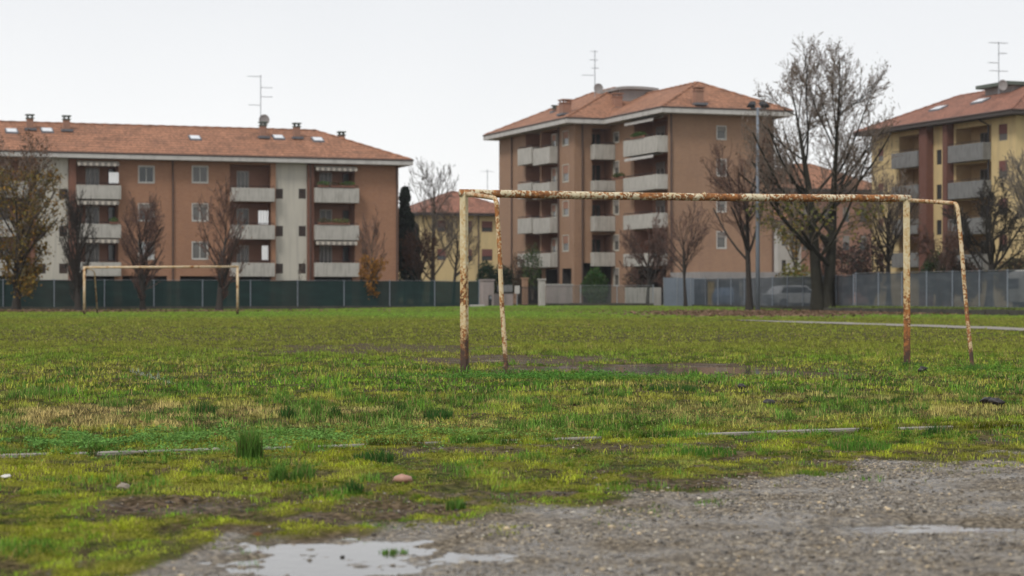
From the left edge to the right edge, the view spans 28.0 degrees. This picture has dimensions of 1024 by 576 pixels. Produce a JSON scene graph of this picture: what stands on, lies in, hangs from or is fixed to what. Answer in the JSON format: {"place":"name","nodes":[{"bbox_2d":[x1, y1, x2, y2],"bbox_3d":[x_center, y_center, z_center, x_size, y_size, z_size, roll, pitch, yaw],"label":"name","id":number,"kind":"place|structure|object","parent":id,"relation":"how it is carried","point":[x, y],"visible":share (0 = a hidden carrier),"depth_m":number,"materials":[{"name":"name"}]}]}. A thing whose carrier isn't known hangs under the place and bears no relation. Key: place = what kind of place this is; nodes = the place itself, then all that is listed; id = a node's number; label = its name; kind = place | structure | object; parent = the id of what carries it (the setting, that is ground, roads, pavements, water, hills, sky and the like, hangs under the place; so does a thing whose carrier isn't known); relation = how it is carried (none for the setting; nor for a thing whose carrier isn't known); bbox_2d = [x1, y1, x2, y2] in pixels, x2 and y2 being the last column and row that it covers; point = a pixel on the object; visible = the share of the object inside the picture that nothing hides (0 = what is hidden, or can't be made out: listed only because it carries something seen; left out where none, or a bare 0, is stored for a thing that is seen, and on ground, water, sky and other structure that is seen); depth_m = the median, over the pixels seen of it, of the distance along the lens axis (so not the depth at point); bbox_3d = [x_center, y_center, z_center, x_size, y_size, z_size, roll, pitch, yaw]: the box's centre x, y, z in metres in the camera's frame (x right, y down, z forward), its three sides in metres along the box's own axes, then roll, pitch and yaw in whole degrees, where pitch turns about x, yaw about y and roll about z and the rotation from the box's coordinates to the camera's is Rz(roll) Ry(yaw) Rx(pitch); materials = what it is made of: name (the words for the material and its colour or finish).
{"place":"outdoors","nodes":[
{"label":"outdoors","id":0,"kind":"place"},
{"bbox_2d":[351,445,395,462],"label":"grass","id":1,"kind":"structure","parent":0,"point":[381,456],"depth_m":12.49,"materials":[{"name":"plant"}]},
{"bbox_2d":[0,302,1023,575],"bbox_3d":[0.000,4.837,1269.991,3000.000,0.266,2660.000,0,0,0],"label":"ground","id":2,"kind":"structure","parent":0,"point":[126,504],"depth_m":10.26,"materials":[{"name":"green plant"}]},
{"bbox_2d":[0,127,68,309],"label":"hornbeam tree","id":3,"kind":"object","parent":2,"relation":"on","point":[26,281],"visible":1,"depth_m":125.94,"materials":[{"name":"brown plant"}]},
{"bbox_2d":[57,185,98,309],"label":"bare tree","id":4,"kind":"object","parent":2,"relation":"on","point":[73,215],"visible":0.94,"depth_m":122.22,"materials":[{"name":"brown plant"}]},
{"bbox_2d":[118,187,165,309],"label":"bare tree","id":5,"kind":"object","parent":2,"relation":"on","point":[141,259],"visible":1,"depth_m":126.48,"materials":[{"name":"brown plant"}]},
{"bbox_2d":[83,265,238,313],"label":"football goal","id":6,"kind":"object","parent":2,"relation":"on","point":[91,268],"visible":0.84,"depth_m":102.14,"materials":[{"name":"paint"}]},
{"bbox_2d":[188,399,218,415],"bbox_3d":[-2.550,0.977,17.001,0.249,0.147,0.260,0,0,26],"label":"grass tuft","id":7,"kind":"object","parent":2,"relation":"on","point":[204,408],"visible":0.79,"depth_m":16.96,"materials":[{"name":"plant"}]},
{"bbox_2d":[0,75,413,280],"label":"brick apartment block","id":8,"kind":"structure","parent":2,"relation":"on","point":[277,174],"depth_m":162.25,"materials":[{"name":"brown brick"}]},
{"bbox_2d":[86,168,98,184],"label":"balcony door","id":9,"kind":"structure","parent":8,"relation":"in","point":[92,174],"depth_m":159.76,"materials":[{"name":"white paint"}]},
{"bbox_2d":[86,206,98,223],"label":"balcony door","id":10,"kind":"structure","parent":8,"relation":"in","point":[96,218],"depth_m":159.80,"materials":[{"name":"white paint"}]},
{"bbox_2d":[86,244,98,261],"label":"balcony door","id":11,"kind":"structure","parent":8,"relation":"in","point":[95,258],"depth_m":159.76,"materials":[{"name":"white paint"}]},
{"bbox_2d":[138,165,154,182],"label":"window","id":12,"kind":"structure","parent":8,"relation":"in","point":[146,174],"depth_m":159.80,"materials":[{"name":"glass"}]},
{"bbox_2d":[192,165,207,182],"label":"window","id":13,"kind":"structure","parent":8,"relation":"in","point":[199,174],"depth_m":161.25,"materials":[{"name":"glass"}]},
{"bbox_2d":[192,203,207,221],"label":"window","id":14,"kind":"structure","parent":8,"relation":"in","point":[195,210],"depth_m":161.21,"materials":[{"name":"glass"}]},
{"bbox_2d":[192,241,207,259],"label":"window","id":15,"kind":"structure","parent":8,"relation":"in","point":[197,254],"depth_m":161.21,"materials":[{"name":"glass"}]},
{"bbox_2d":[237,171,248,187],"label":"balcony door","id":16,"kind":"structure","parent":8,"relation":"in","point":[242,176],"depth_m":163.83,"materials":[{"name":"white paint"}]},
{"bbox_2d":[237,208,248,224],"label":"balcony door","id":17,"kind":"structure","parent":8,"relation":"in","point":[245,215],"depth_m":163.87,"materials":[{"name":"white paint"}]},
{"bbox_2d":[237,245,248,262],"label":"balcony door","id":18,"kind":"structure","parent":8,"relation":"in","point":[245,255],"depth_m":163.83,"materials":[{"name":"white paint"}]},
{"bbox_2d":[258,211,267,223],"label":"hung laundry","id":19,"kind":"object","parent":8,"relation":"hanging from","point":[262,217],"visible":1,"depth_m":162.36,"materials":[{"name":"white fabric"}]},
{"bbox_2d":[320,173,331,187],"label":"balcony door","id":20,"kind":"structure","parent":8,"relation":"in","point":[327,177],"depth_m":166.17,"materials":[{"name":"white paint"}]},
{"bbox_2d":[320,246,331,262],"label":"balcony door","id":21,"kind":"structure","parent":8,"relation":"in","point":[325,251],"depth_m":166.13,"materials":[{"name":"white paint"}]},
{"bbox_2d":[342,246,349,261],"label":"window","id":22,"kind":"structure","parent":8,"relation":"in","point":[345,249],"depth_m":166.70,"materials":[{"name":"grey glass"}]},
{"bbox_2d":[192,175,251,309],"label":"bare tree","id":23,"kind":"object","parent":2,"relation":"on","point":[222,278],"visible":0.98,"depth_m":126.74,"materials":[{"name":"brown plant"}]},
{"bbox_2d":[0,279,478,309],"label":"screened fence","id":24,"kind":"object","parent":2,"relation":"on","point":[287,294],"visible":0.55,"depth_m":138.09,"materials":[{"name":"green fabric"}]},
{"bbox_2d":[224,419,266,459],"bbox_3d":[-1.592,0.913,12.615,0.340,0.265,0.374,0,0,13],"label":"grass tuft","id":25,"kind":"object","parent":2,"relation":"on","point":[249,445],"visible":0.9,"depth_m":12.57,"materials":[{"name":"plant"}]},
{"bbox_2d":[265,460,287,481],"bbox_3d":[-1.262,0.983,11.127,0.166,0.138,0.161,0,0,-26],"label":"grass tuft","id":26,"kind":"object","parent":2,"relation":"on","point":[281,475],"visible":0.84,"depth_m":11.10,"materials":[{"name":"plant"}]},
{"bbox_2d":[276,403,296,418],"bbox_3d":[-1.804,0.995,16.680,0.206,0.143,0.204,0,0,39],"label":"grass tuft","id":27,"kind":"object","parent":2,"relation":"on","point":[288,412],"visible":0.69,"depth_m":16.66,"materials":[{"name":"plant"}]},
{"bbox_2d":[288,460,321,482],"bbox_3d":[-1.114,0.986,11.119,0.234,0.151,0.198,0,0,0],"label":"grass tuft","id":28,"kind":"object","parent":2,"relation":"on","point":[299,472],"visible":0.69,"depth_m":11.09,"materials":[{"name":"plant"}]},
{"bbox_2d":[341,479,365,493],"bbox_3d":[-0.799,0.997,10.395,0.146,0.094,0.132,0,0,-28],"label":"grass tuft","id":29,"kind":"object","parent":2,"relation":"on","point":[352,486],"visible":0.62,"depth_m":10.38,"materials":[{"name":"plant"}]},
{"bbox_2d":[196,536,519,575],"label":"puddle","id":30,"kind":"object","parent":2,"relation":"on","point":[285,559],"visible":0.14,"depth_m":8.00,"materials":[{"name":"liquid"}]},
{"bbox_2d":[0,483,736,575],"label":"moss and grass","id":31,"kind":"object","parent":2,"relation":"on","point":[27,547],"visible":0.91,"depth_m":9.16,"materials":[{"name":"green plant"}]},
{"bbox_2d":[358,205,389,297],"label":"upright tree","id":32,"kind":"object","parent":2,"relation":"on","point":[372,267],"visible":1,"depth_m":140.87,"materials":[{"name":"brown plant"}]},
{"bbox_2d":[393,474,412,483],"bbox_3d":[-0.580,1.007,10.896,0.115,0.053,0.097,0,0,21],"label":"brick fragment","id":33,"kind":"object","parent":2,"relation":"on","point":[403,478],"visible":1,"depth_m":10.86,"materials":[{"name":"stone"}]},
{"bbox_2d":[398,186,419,280],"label":"evergreen tree","id":34,"kind":"object","parent":2,"relation":"on","point":[405,213],"visible":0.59,"depth_m":175.52,"materials":[{"name":"green plant"}]},
{"bbox_2d":[400,227,439,280],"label":"bare tree","id":35,"kind":"object","parent":2,"relation":"on","point":[410,251],"visible":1,"depth_m":171.68,"materials":[{"name":"brown plant"}]},
{"bbox_2d":[398,156,459,280],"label":"bare tree","id":36,"kind":"object","parent":2,"relation":"on","point":[433,217],"visible":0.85,"depth_m":177.91,"materials":[{"name":"brown plant"}]},
{"bbox_2d":[423,407,453,419],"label":"grass","id":37,"kind":"structure","parent":2,"relation":"on","point":[441,412],"depth_m":16.57,"materials":[{"name":"plant"}]},
{"bbox_2d":[398,169,497,301],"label":"yellow house","id":38,"kind":"structure","parent":2,"relation":"on","point":[483,210],"depth_m":220.91,"materials":[{"name":"paint"}]},
{"bbox_2d":[445,497,465,510],"bbox_3d":[-0.258,0.999,9.592,0.111,0.083,0.144,0,0,0],"label":"grass tuft","id":39,"kind":"object","parent":2,"relation":"on","point":[452,505],"visible":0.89,"depth_m":9.57,"materials":[{"name":"plant"}]},
{"bbox_2d":[431,200,481,280],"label":"bare tree","id":40,"kind":"object","parent":2,"relation":"on","point":[456,273],"visible":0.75,"depth_m":181.43,"materials":[{"name":"brown plant"}]},
{"bbox_2d":[476,257,496,295],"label":"shrub","id":41,"kind":"object","parent":2,"relation":"on","point":[485,269],"visible":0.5,"depth_m":169.76,"materials":[{"name":"green plant"}]},
{"bbox_2d":[479,279,494,305],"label":"gate pillar","id":42,"kind":"structure","parent":2,"relation":"on","point":[486,287],"depth_m":146.64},
{"bbox_2d":[0,308,989,317],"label":"fallen leaves","id":43,"kind":"object","parent":2,"relation":"on","point":[749,313],"visible":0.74,"depth_m":108.28,"materials":[{"name":"brown plant"}]},
{"bbox_2d":[494,285,512,305],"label":"letterbox wall","id":44,"kind":"structure","parent":2,"relation":"on","point":[508,294],"depth_m":147.79,"materials":[{"name":"grey concrete"}]},
{"bbox_2d":[494,264,517,297],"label":"shrub","id":45,"kind":"object","parent":2,"relation":"on","point":[508,279],"visible":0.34,"depth_m":171.62,"materials":[{"name":"green plant"}]},
{"bbox_2d":[1,424,1019,457],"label":"concrete kerb","id":46,"kind":"structure","parent":2,"relation":"on","point":[571,438],"depth_m":14.25,"materials":[{"name":"grey concrete"}]},
{"bbox_2d":[0,337,1023,393],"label":"grass","id":47,"kind":"structure","parent":2,"relation":"on","point":[634,350],"depth_m":30.92,"materials":[{"name":"green plant"}]},
{"bbox_2d":[0,379,1023,450],"bbox_3d":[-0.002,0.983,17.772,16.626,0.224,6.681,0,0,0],"label":"grass","id":48,"kind":"structure","parent":2,"relation":"on","point":[299,409],"depth_m":17.64,"materials":[{"name":"green plant"}]},
{"bbox_2d":[0,425,1023,575],"bbox_3d":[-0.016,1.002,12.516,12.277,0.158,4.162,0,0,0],"label":"grass","id":49,"kind":"structure","parent":2,"relation":"on","point":[166,457],"depth_m":12.24,"materials":[{"name":"green plant"}]},
{"bbox_2d":[0,361,1023,489],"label":"clover","id":50,"kind":"object","parent":2,"relation":"on","point":[310,434],"visible":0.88,"depth_m":14.54,"materials":[{"name":"green plant"}]},
{"bbox_2d":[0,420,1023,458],"bbox_3d":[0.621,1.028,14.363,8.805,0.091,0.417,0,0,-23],"label":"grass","id":51,"kind":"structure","parent":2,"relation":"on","point":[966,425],"depth_m":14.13,"materials":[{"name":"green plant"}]},
{"bbox_2d":[0,365,1023,535],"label":"fallen leaves","id":52,"kind":"object","parent":2,"relation":"on","point":[256,533],"visible":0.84,"depth_m":16.30,"materials":[{"name":"brown plant"}]},
{"bbox_2d":[21,426,1006,574],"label":"soil crumbs","id":53,"kind":"object","parent":2,"relation":"on","point":[374,534],"visible":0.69,"depth_m":10.09,"materials":[{"name":"soil"}]},
{"bbox_2d":[509,253,526,296],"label":"shrub","id":54,"kind":"object","parent":2,"relation":"on","point":[519,281],"visible":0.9,"depth_m":160.85,"materials":[{"name":"green plant"}]},
{"bbox_2d":[521,278,528,304],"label":"gate pillar","id":55,"kind":"structure","parent":2,"relation":"on","point":[525,282],"depth_m":154.81,"materials":[{"name":"concrete"}]},
{"bbox_2d":[36,439,1023,575],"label":"gravel","id":56,"kind":"structure","parent":2,"relation":"on","point":[791,535],"depth_m":8.72,"materials":[{"name":"grey gravel"}]},
{"bbox_2d":[521,242,542,299],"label":"shrub","id":57,"kind":"object","parent":2,"relation":"on","point":[534,258],"visible":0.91,"depth_m":159.87,"materials":[{"name":"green plant"}]},
{"bbox_2d":[537,279,545,305],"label":"gate pillar","id":58,"kind":"structure","parent":2,"relation":"on","point":[541,291],"depth_m":147.83,"materials":[{"name":"concrete"}]},
{"bbox_2d":[545,284,572,302],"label":"garden wall","id":59,"kind":"structure","parent":2,"relation":"on","point":[558,293],"depth_m":156.22,"materials":[{"name":"concrete"}]},
{"bbox_2d":[579,266,608,302],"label":"shrub","id":60,"kind":"object","parent":2,"relation":"on","point":[599,293],"visible":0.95,"depth_m":157.56,"materials":[{"name":"green plant"}]},
{"bbox_2d":[545,285,653,305],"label":"wire fence","id":61,"kind":"object","parent":2,"relation":"on","point":[597,304],"visible":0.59,"depth_m":150.43,"materials":[{"name":"metal"}]},
{"bbox_2d":[604,484,632,490],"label":"grass tuft","id":62,"kind":"object","parent":2,"relation":"on","point":[617,487],"visible":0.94,"depth_m":10.55,"materials":[{"name":"plant"}]},
{"bbox_2d":[483,50,793,304],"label":"brown brick apartment block","id":63,"kind":"structure","parent":2,"relation":"on","point":[585,143],"depth_m":171.68,"materials":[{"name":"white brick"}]},
{"bbox_2d":[562,164,568,182],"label":"window","id":64,"kind":"structure","parent":63,"relation":"in","point":[565,169],"depth_m":173.95,"materials":[{"name":"glass"}]},
{"bbox_2d":[592,165,600,180],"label":"balcony door","id":65,"kind":"structure","parent":63,"relation":"in","point":[596,169],"depth_m":174.23,"materials":[{"name":"glass"}]},
{"bbox_2d":[716,125,726,139],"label":"window","id":66,"kind":"structure","parent":63,"relation":"in","point":[720,131],"depth_m":163.63,"materials":[{"name":"glass"}]},
{"bbox_2d":[716,231,726,248],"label":"window","id":67,"kind":"structure","parent":63,"relation":"in","point":[720,239],"depth_m":163.59,"materials":[{"name":"glass"}]},
{"bbox_2d":[622,263,657,296],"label":"shrub","id":68,"kind":"object","parent":2,"relation":"on","point":[634,280],"visible":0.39,"depth_m":165.79,"materials":[{"name":"green plant"}]},
{"bbox_2d":[625,287,660,304],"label":"garden wall","id":69,"kind":"structure","parent":2,"relation":"on","point":[635,294],"depth_m":157.40,"materials":[{"name":"concrete"}]},
{"bbox_2d":[618,209,682,302],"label":"bare tree","id":70,"kind":"object","parent":2,"relation":"on","point":[657,246],"visible":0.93,"depth_m":153.00,"materials":[{"name":"brown plant"}]},
{"bbox_2d":[560,366,785,374],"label":"puddle","id":71,"kind":"object","parent":2,"relation":"on","point":[703,370],"visible":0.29,"depth_m":29.20,"materials":[{"name":"liquid"}]},
{"bbox_2d":[663,277,704,305],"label":"corrugated hoarding","id":72,"kind":"object","parent":2,"relation":"on","point":[672,291],"visible":0.52,"depth_m":146.13,"materials":[{"name":"metal"}]},
{"bbox_2d":[656,201,712,306],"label":"bare tree","id":73,"kind":"object","parent":2,"relation":"on","point":[685,257],"visible":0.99,"depth_m":141.24,"materials":[{"name":"brown plant"}]},
{"bbox_2d":[458,189,973,373],"bbox_3d":[2.984,0.020,28.473,7.187,2.838,2.113,0,0,-22],"label":"football goal","id":74,"kind":"object","parent":2,"relation":"on","point":[494,195],"visible":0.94,"depth_m":28.90,"materials":[{"name":"paint"}]},
{"bbox_2d":[670,272,808,278],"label":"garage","id":75,"kind":"structure","parent":2,"relation":"on","point":[722,275],"depth_m":157.94,"materials":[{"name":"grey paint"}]},
{"bbox_2d":[700,122,793,309],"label":"bare tree","id":76,"kind":"object","parent":2,"relation":"on","point":[739,221],"visible":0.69,"depth_m":122.38,"materials":[{"name":"brown plant"}]},
{"bbox_2d":[747,101,769,309],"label":"floodlight mast","id":77,"kind":"object","parent":2,"relation":"on","point":[751,105],"visible":0.89,"depth_m":120.42,"materials":[{"name":"metal"}]},
{"bbox_2d":[692,274,853,309],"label":"fence","id":78,"kind":"object","parent":2,"relation":"on","point":[790,292],"visible":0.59,"depth_m":131.19,"materials":[{"name":"metal"}]},
{"bbox_2d":[774,210,800,271],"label":"white villa","id":79,"kind":"object","parent":2,"relation":"on","point":[781,255],"visible":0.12,"depth_m":197.43,"materials":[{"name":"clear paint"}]},
{"bbox_2d":[775,260,810,277],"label":"shrub","id":80,"kind":"object","parent":2,"relation":"on","point":[797,272],"visible":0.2,"depth_m":137.71,"materials":[{"name":"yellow plant"}]},
{"bbox_2d":[766,201,825,269],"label":"bare tree","id":81,"kind":"object","parent":2,"relation":"on","point":[794,253],"visible":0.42,"depth_m":149.05,"materials":[{"name":"brown plant"}]},
{"bbox_2d":[792,469,826,476],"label":"grass tuft","id":82,"kind":"object","parent":2,"relation":"on","point":[807,472],"visible":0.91,"depth_m":11.47,"materials":[{"name":"plant"}]},
{"bbox_2d":[738,32,901,310],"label":"plane tree","id":83,"kind":"object","parent":2,"relation":"on","point":[822,295],"visible":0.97,"depth_m":119.80,"materials":[{"name":"brown plant"}]},
{"bbox_2d":[820,239,870,295],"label":"shrub","id":84,"kind":"object","parent":2,"relation":"on","point":[843,256],"visible":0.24,"depth_m":149.41,"materials":[{"name":"brown plant"}]},
{"bbox_2d":[850,232,893,282],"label":"shrub","id":85,"kind":"object","parent":2,"relation":"on","point":[879,261],"visible":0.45,"depth_m":145.70,"materials":[{"name":"brown plant"}]},
{"bbox_2d":[855,164,926,271],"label":"bare tree","id":86,"kind":"object","parent":2,"relation":"on","point":[888,221],"visible":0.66,"depth_m":127.52,"materials":[{"name":"brown plant"}]},
{"bbox_2d":[789,522,1014,532],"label":"puddle","id":87,"kind":"object","parent":2,"relation":"on","point":[933,527],"visible":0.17,"depth_m":9.03,"materials":[{"name":"liquid"}]},
{"bbox_2d":[823,308,1023,315],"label":"retaining wall","id":88,"kind":"structure","parent":2,"relation":"on","point":[992,312],"depth_m":103.85,"materials":[{"name":"concrete"}]},
{"bbox_2d":[918,247,949,272],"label":"shrub","id":89,"kind":"object","parent":2,"relation":"on","point":[927,266],"visible":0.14,"depth_m":134.77,"materials":[{"name":"green plant"}]},
{"bbox_2d":[921,424,951,435],"bbox_3d":[3.043,1.009,14.745,0.223,0.127,0.237,0,0,-22],"label":"grass tuft","id":90,"kind":"object","parent":2,"relation":"on","point":[935,429],"visible":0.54,"depth_m":14.72,"materials":[{"name":"plant"}]},
{"bbox_2d":[852,42,1023,272],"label":"yellow apartment block","id":91,"kind":"structure","parent":2,"relation":"on","point":[956,148],"depth_m":174.33,"materials":[{"name":"paint"}]},
{"bbox_2d":[999,124,1006,140],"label":"window","id":92,"kind":"structure","parent":91,"relation":"in","point":[1002,127],"depth_m":167.51,"materials":[{"name":"grey glass"}]},
{"bbox_2d":[910,215,970,271],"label":"bare tree","id":93,"kind":"object","parent":2,"relation":"on","point":[944,259],"visible":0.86,"depth_m":131.65,"materials":[{"name":"brown plant"}]},
{"bbox_2d":[953,258,983,271],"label":"shrub","id":94,"kind":"object","parent":2,"relation":"on","point":[969,266],"visible":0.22,"depth_m":132.66,"materials":[{"name":"green plant"}]},
{"bbox_2d":[940,167,1023,270],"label":"bare tree","id":95,"kind":"object","parent":2,"relation":"on","point":[988,222],"visible":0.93,"depth_m":121.43,"materials":[{"name":"brown plant"}]},
{"bbox_2d":[996,147,1023,218],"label":"bare tree","id":96,"kind":"object","parent":2,"relation":"on","point":[1017,189],"visible":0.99,"depth_m":118.23,"materials":[{"name":"brown plant"}]},
{"bbox_2d":[996,251,1023,270],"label":"shrub","id":97,"kind":"object","parent":2,"relation":"on","point":[1006,268],"visible":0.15,"depth_m":125.71,"materials":[{"name":"green plant"}]},
{"bbox_2d":[0,305,1023,342],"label":"grass","id":98,"kind":"structure","parent":0,"point":[200,318],"depth_m":67.86,"materials":[{"name":"green plant"}]},
{"bbox_2d":[0,0,1023,208],"label":"sky","id":99,"kind":"structure","parent":0,"point":[414,79],"materials":[{"name":"white"}]},
{"bbox_2d":[647,381,700,391],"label":"grass","id":100,"kind":"structure","parent":0,"point":[681,386],"depth_m":21.64,"materials":[{"name":"plant"}]},
{"bbox_2d":[668,443,736,457],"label":"grass","id":101,"kind":"structure","parent":0,"point":[710,451],"depth_m":12.81,"materials":[{"name":"plant"}]},
{"bbox_2d":[774,163,871,302],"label":"red roofed house","id":102,"kind":"structure","parent":0,"point":[815,178],"depth_m":234.53,"materials":[{"name":"brick"}]},
{"bbox_2d":[829,438,899,450],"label":"grass","id":103,"kind":"structure","parent":0,"point":[852,445],"depth_m":13.49,"materials":[{"name":"plant"}]},
{"bbox_2d":[748,320,1023,330],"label":"path","id":104,"kind":"structure","parent":0,"point":[981,327],"depth_m":65.10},
{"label":"verge","id":105,"kind":"structure","parent":0,"visible":0},
{"bbox_2d":[829,305,1023,309],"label":"grass","id":106,"kind":"structure","parent":105,"relation":"on","point":[956,307],"depth_m":105.94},
{"bbox_2d":[855,269,1023,307],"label":"fence","id":107,"kind":"object","parent":105,"relation":"on","point":[992,288],"visible":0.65,"depth_m":108.83,"materials":[{"name":"metal"}]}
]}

